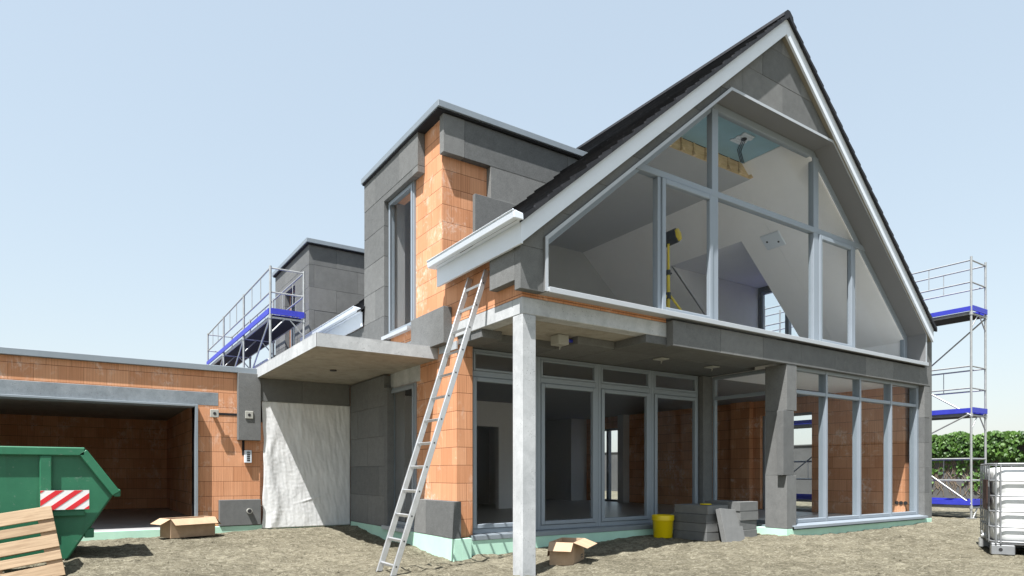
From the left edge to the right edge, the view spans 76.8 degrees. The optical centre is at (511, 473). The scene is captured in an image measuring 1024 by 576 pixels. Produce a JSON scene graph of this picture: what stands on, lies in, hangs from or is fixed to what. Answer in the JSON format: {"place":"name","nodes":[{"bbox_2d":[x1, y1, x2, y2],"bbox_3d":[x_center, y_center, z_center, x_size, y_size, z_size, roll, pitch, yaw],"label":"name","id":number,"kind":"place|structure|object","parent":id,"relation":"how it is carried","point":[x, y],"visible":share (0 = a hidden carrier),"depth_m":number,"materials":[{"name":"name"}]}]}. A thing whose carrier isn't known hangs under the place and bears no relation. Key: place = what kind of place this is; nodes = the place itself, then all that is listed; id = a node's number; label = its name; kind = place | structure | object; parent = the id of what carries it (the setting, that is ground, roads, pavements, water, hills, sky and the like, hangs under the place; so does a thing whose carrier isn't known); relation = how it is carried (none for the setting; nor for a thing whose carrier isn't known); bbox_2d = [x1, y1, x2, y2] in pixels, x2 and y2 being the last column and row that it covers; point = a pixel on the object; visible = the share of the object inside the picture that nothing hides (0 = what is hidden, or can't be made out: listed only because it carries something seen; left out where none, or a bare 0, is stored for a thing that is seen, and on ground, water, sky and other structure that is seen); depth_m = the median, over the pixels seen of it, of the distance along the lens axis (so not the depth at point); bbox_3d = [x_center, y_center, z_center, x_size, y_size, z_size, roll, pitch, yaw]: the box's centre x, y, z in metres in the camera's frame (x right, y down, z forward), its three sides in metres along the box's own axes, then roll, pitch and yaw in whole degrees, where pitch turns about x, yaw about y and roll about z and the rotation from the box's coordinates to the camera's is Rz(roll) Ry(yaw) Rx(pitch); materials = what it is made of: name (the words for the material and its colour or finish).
{"place":"outdoors","nodes":[
{"label":"outdoors","id":0,"kind":"place"},
{"bbox_2d":[0,0,1023,451],"label":"sky","id":1,"kind":"structure","parent":0,"point":[157,157],"materials":[{"name":"blue"}]},
{"bbox_2d":[2,491,1023,575],"bbox_3d":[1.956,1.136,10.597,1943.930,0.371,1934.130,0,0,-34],"label":"ground","id":2,"kind":"structure","parent":0,"point":[978,561],"depth_m":8.58,"materials":[{"name":"soil"}]},
{"bbox_2d":[0,506,65,575],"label":"pallet","id":3,"kind":"object","parent":2,"relation":"on","point":[47,541],"visible":1,"depth_m":7.00,"materials":[{"name":"beige wood"}]},
{"bbox_2d":[0,446,120,560],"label":"skip","id":4,"kind":"object","parent":2,"relation":"on","point":[76,489],"visible":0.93,"depth_m":7.46,"materials":[{"name":"green paint"}]},
{"bbox_2d":[0,347,349,540],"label":"garage","id":5,"kind":"structure","parent":2,"relation":"on","point":[156,439],"depth_m":11.09,"materials":[{"name":"brick"}]},
{"bbox_2d":[206,265,305,367],"bbox_3d":[-6.623,-2.882,16.166,0.820,2.489,7.660,0,0,-34],"label":"scaffold","id":6,"kind":"object","parent":5,"relation":"on","point":[270,329],"visible":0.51,"depth_m":14.49,"materials":[{"name":"metal"}]},
{"bbox_2d":[262,401,349,528],"bbox_3d":[-3.688,-0.144,11.658,1.591,2.216,0.041,0,0,-34],"label":"plastic sheet","id":7,"kind":"object","parent":5,"relation":"hanging from","point":[306,454],"visible":1,"depth_m":11.64,"materials":[{"name":"white plastic"}]},
{"bbox_2d":[151,516,220,537],"bbox_3d":[-5.123,0.846,10.178,0.579,0.294,0.959,0,0,36],"label":"cardboard box","id":8,"kind":"object","parent":2,"relation":"on","point":[181,527],"visible":1,"depth_m":10.01,"materials":[{"name":"beige cardboard"}]},
{"bbox_2d":[375,269,488,575],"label":"ladder","id":9,"kind":"object","parent":2,"relation":"on","point":[430,453],"visible":0.98,"depth_m":7.96,"materials":[{"name":"metal"}]},
{"bbox_2d":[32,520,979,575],"bbox_3d":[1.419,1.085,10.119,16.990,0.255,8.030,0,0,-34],"label":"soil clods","id":10,"kind":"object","parent":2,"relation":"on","point":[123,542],"visible":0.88,"depth_m":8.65,"materials":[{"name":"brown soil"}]},
{"bbox_2d":[547,537,596,565],"bbox_3d":[0.785,1.021,8.417,0.528,0.295,0.770,0,0,19],"label":"cardboard box","id":11,"kind":"object","parent":2,"relation":"on","point":[563,551],"visible":0.94,"depth_m":8.19,"materials":[{"name":"brown cardboard"}]},
{"bbox_2d":[254,10,936,575],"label":"house","id":12,"kind":"structure","parent":2,"relation":"on","point":[738,164],"depth_m":10.97,"materials":[{"name":"brick"}]},
{"bbox_2d":[291,292,294,346],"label":"side window","id":13,"kind":"structure","parent":12,"relation":"in","point":[293,308],"depth_m":15.94,"materials":[{"name":"grey paint"}]},
{"bbox_2d":[381,181,415,339],"bbox_3d":[-1.802,-3.357,10.355,0.205,2.320,1.020,0,0,-34],"label":"side window","id":14,"kind":"structure","parent":12,"relation":"in","point":[393,332],"depth_m":10.40,"materials":[{"name":"grey paint"}]},
{"bbox_2d":[381,382,416,532],"bbox_3d":[-1.789,-0.237,10.340,0.210,2.320,1.040,0,0,-34],"label":"side window","id":15,"kind":"structure","parent":12,"relation":"in","point":[413,386],"depth_m":9.97,"materials":[{"name":"grey paint"}]},
{"bbox_2d":[473,349,537,533],"bbox_3d":[-0.120,-0.449,9.461,1.185,2.625,0.098,0,0,-34],"label":"terrace door","id":16,"kind":"structure","parent":12,"relation":"in","point":[479,375],"depth_m":9.27,"materials":[{"name":"grey paint"}]},
{"bbox_2d":[538,357,597,529],"bbox_3d":[0.876,-0.449,10.128,1.209,2.625,0.098,0,0,-34],"label":"terrace door","id":17,"kind":"structure","parent":12,"relation":"in","point":[544,381],"depth_m":10.07,"materials":[{"name":"grey paint"}]},
{"bbox_2d":[605,428,617,501],"bbox_3d":[3.078,-0.257,20.676,0.120,2.300,1.300,0,0,-34],"label":"far window","id":18,"kind":"structure","parent":12,"relation":"in","point":[608,431],"depth_m":20.62,"materials":[{"name":"grey paint"}]},
{"bbox_2d":[598,364,651,525],"bbox_3d":[1.882,-0.449,10.802,1.210,2.625,0.098,0,0,-34],"label":"terrace door","id":19,"kind":"structure","parent":12,"relation":"in","point":[604,388],"depth_m":10.77,"materials":[{"name":"grey paint"}]},
{"bbox_2d":[666,228,681,309],"bbox_3d":[2.571,-3.000,10.324,0.856,1.836,0.906,0,0,34],"label":"work lamp","id":20,"kind":"object","parent":12,"relation":"on","point":[674,236],"visible":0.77,"depth_m":10.34,"materials":[{"name":"metal"}]},
{"bbox_2d":[652,371,697,522],"bbox_3d":[2.881,-0.449,11.471,1.191,2.625,0.098,0,0,-34],"label":"terrace door","id":21,"kind":"structure","parent":12,"relation":"in","point":[657,392],"depth_m":11.39,"materials":[{"name":"grey paint"}]},
{"bbox_2d":[539,103,928,365],"bbox_3d":[4.208,-3.869,10.370,9.390,3.504,0.484,0,0,-34],"label":"gable window","id":22,"kind":"structure","parent":12,"relation":"in","point":[661,179],"depth_m":9.80,"materials":[{"name":"grey paint"}]},
{"bbox_2d":[713,369,764,526],"bbox_3d":[4.037,-0.424,11.308,0.210,2.675,1.345,0,0,-34],"label":"bay side window","id":23,"kind":"structure","parent":12,"relation":"in","point":[762,522],"depth_m":11.84,"materials":[{"name":"grey paint"}]},
{"bbox_2d":[761,290,790,334],"bbox_3d":[6.962,-3.387,16.026,0.120,2.560,1.750,0,0,-34],"label":"far window","id":24,"kind":"structure","parent":12,"relation":"in","point":[787,323],"depth_m":16.69,"materials":[{"name":"grey paint"}]},
{"bbox_2d":[763,412,811,511],"bbox_3d":[6.597,-0.257,15.420,0.080,2.300,1.350,0,0,-34],"label":"far window","id":25,"kind":"structure","parent":12,"relation":"in","point":[807,413],"depth_m":15.92,"materials":[{"name":"grey paint"}]},
{"bbox_2d":[782,367,927,528],"bbox_3d":[6.316,-0.436,11.715,4.510,2.662,0.295,0,0,-34],"label":"bay front window","id":26,"kind":"structure","parent":12,"relation":"in","point":[822,520],"depth_m":11.78,"materials":[{"name":"grey paint"}]},
{"bbox_2d":[652,514,673,537],"bbox_3d":[2.472,0.869,10.582,0.362,0.368,0.362,0,0,-34],"label":"bucket","id":27,"kind":"object","parent":2,"relation":"on","point":[662,525],"visible":0.99,"depth_m":10.45,"materials":[{"name":"yellow plastic"}]},
{"bbox_2d":[673,530,720,541],"bbox_3d":[3.044,1.000,10.489,0.500,0.137,0.680,0,0,-35],"label":"insulation board","id":28,"kind":"object","parent":2,"relation":"on","point":[701,536],"visible":0.66,"depth_m":10.24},
{"bbox_2d":[673,521,719,532],"bbox_3d":[3.050,0.860,10.488,0.500,0.137,0.680,0,0,-34],"label":"insulation board","id":29,"kind":"object","parent":28,"relation":"on","point":[698,527],"visible":0.68,"depth_m":10.23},
{"bbox_2d":[673,513,717,523],"bbox_3d":[3.043,0.720,10.485,0.500,0.137,0.680,0,0,-34],"label":"insulation board","id":30,"kind":"object","parent":29,"relation":"on","point":[695,518],"visible":0.58,"depth_m":10.24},
{"bbox_2d":[675,503,727,514],"bbox_3d":[3.066,0.580,10.484,0.500,0.137,0.680,0,0,-33],"label":"insulation board","id":31,"kind":"object","parent":30,"relation":"on","point":[694,508],"visible":0.82,"depth_m":10.27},
{"bbox_2d":[716,508,744,541],"bbox_3d":[3.428,0.844,10.124,0.480,0.560,0.090,6,-20,-34],"label":"insulation board","id":32,"kind":"object","parent":2,"relation":"on","point":[730,529],"visible":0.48,"depth_m":10.05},
{"bbox_2d":[743,529,756,536],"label":"insulation board","id":33,"kind":"object","parent":2,"relation":"on","point":[751,533],"visible":0.24,"depth_m":10.33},
{"bbox_2d":[738,520,756,529],"bbox_3d":[3.568,0.830,10.598,0.450,0.147,0.700,0,0,-35],"label":"insulation board","id":34,"kind":"object","parent":33,"relation":"on","point":[748,524],"visible":0.42,"depth_m":10.31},
{"bbox_2d":[736,511,757,520],"bbox_3d":[3.595,0.679,10.599,0.450,0.147,0.700,0,0,-33],"label":"insulation board","id":35,"kind":"object","parent":34,"relation":"on","point":[746,515],"visible":0.46,"depth_m":10.28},
{"bbox_2d":[705,500,757,510],"bbox_3d":[3.586,0.529,10.590,0.450,0.147,0.700,0,0,-33],"label":"insulation board","id":36,"kind":"object","parent":35,"relation":"on","point":[736,505],"visible":0.72,"depth_m":10.34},
{"bbox_2d":[605,437,1023,498],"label":"boundary wall","id":37,"kind":"structure","parent":2,"relation":"on","point":[802,452],"depth_m":28.32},
{"bbox_2d":[932,430,1023,496],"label":"ivy","id":38,"kind":"object","parent":37,"relation":"attached to","point":[1006,443],"visible":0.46,"depth_m":23.04,"materials":[{"name":"green plant"}]},
{"bbox_2d":[765,256,987,518],"bbox_3d":[7.504,-1.827,18.633,0.899,5.840,10.440,0,0,-34],"label":"scaffold","id":39,"kind":"object","parent":2,"relation":"on","point":[971,412],"visible":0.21,"depth_m":14.55,"materials":[{"name":"metal"}]},
{"bbox_2d":[978,463,1023,555],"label":"liquid tank","id":40,"kind":"object","parent":2,"relation":"on","point":[1001,510],"visible":1,"depth_m":8.36,"materials":[{"name":"plastic"}]}
]}

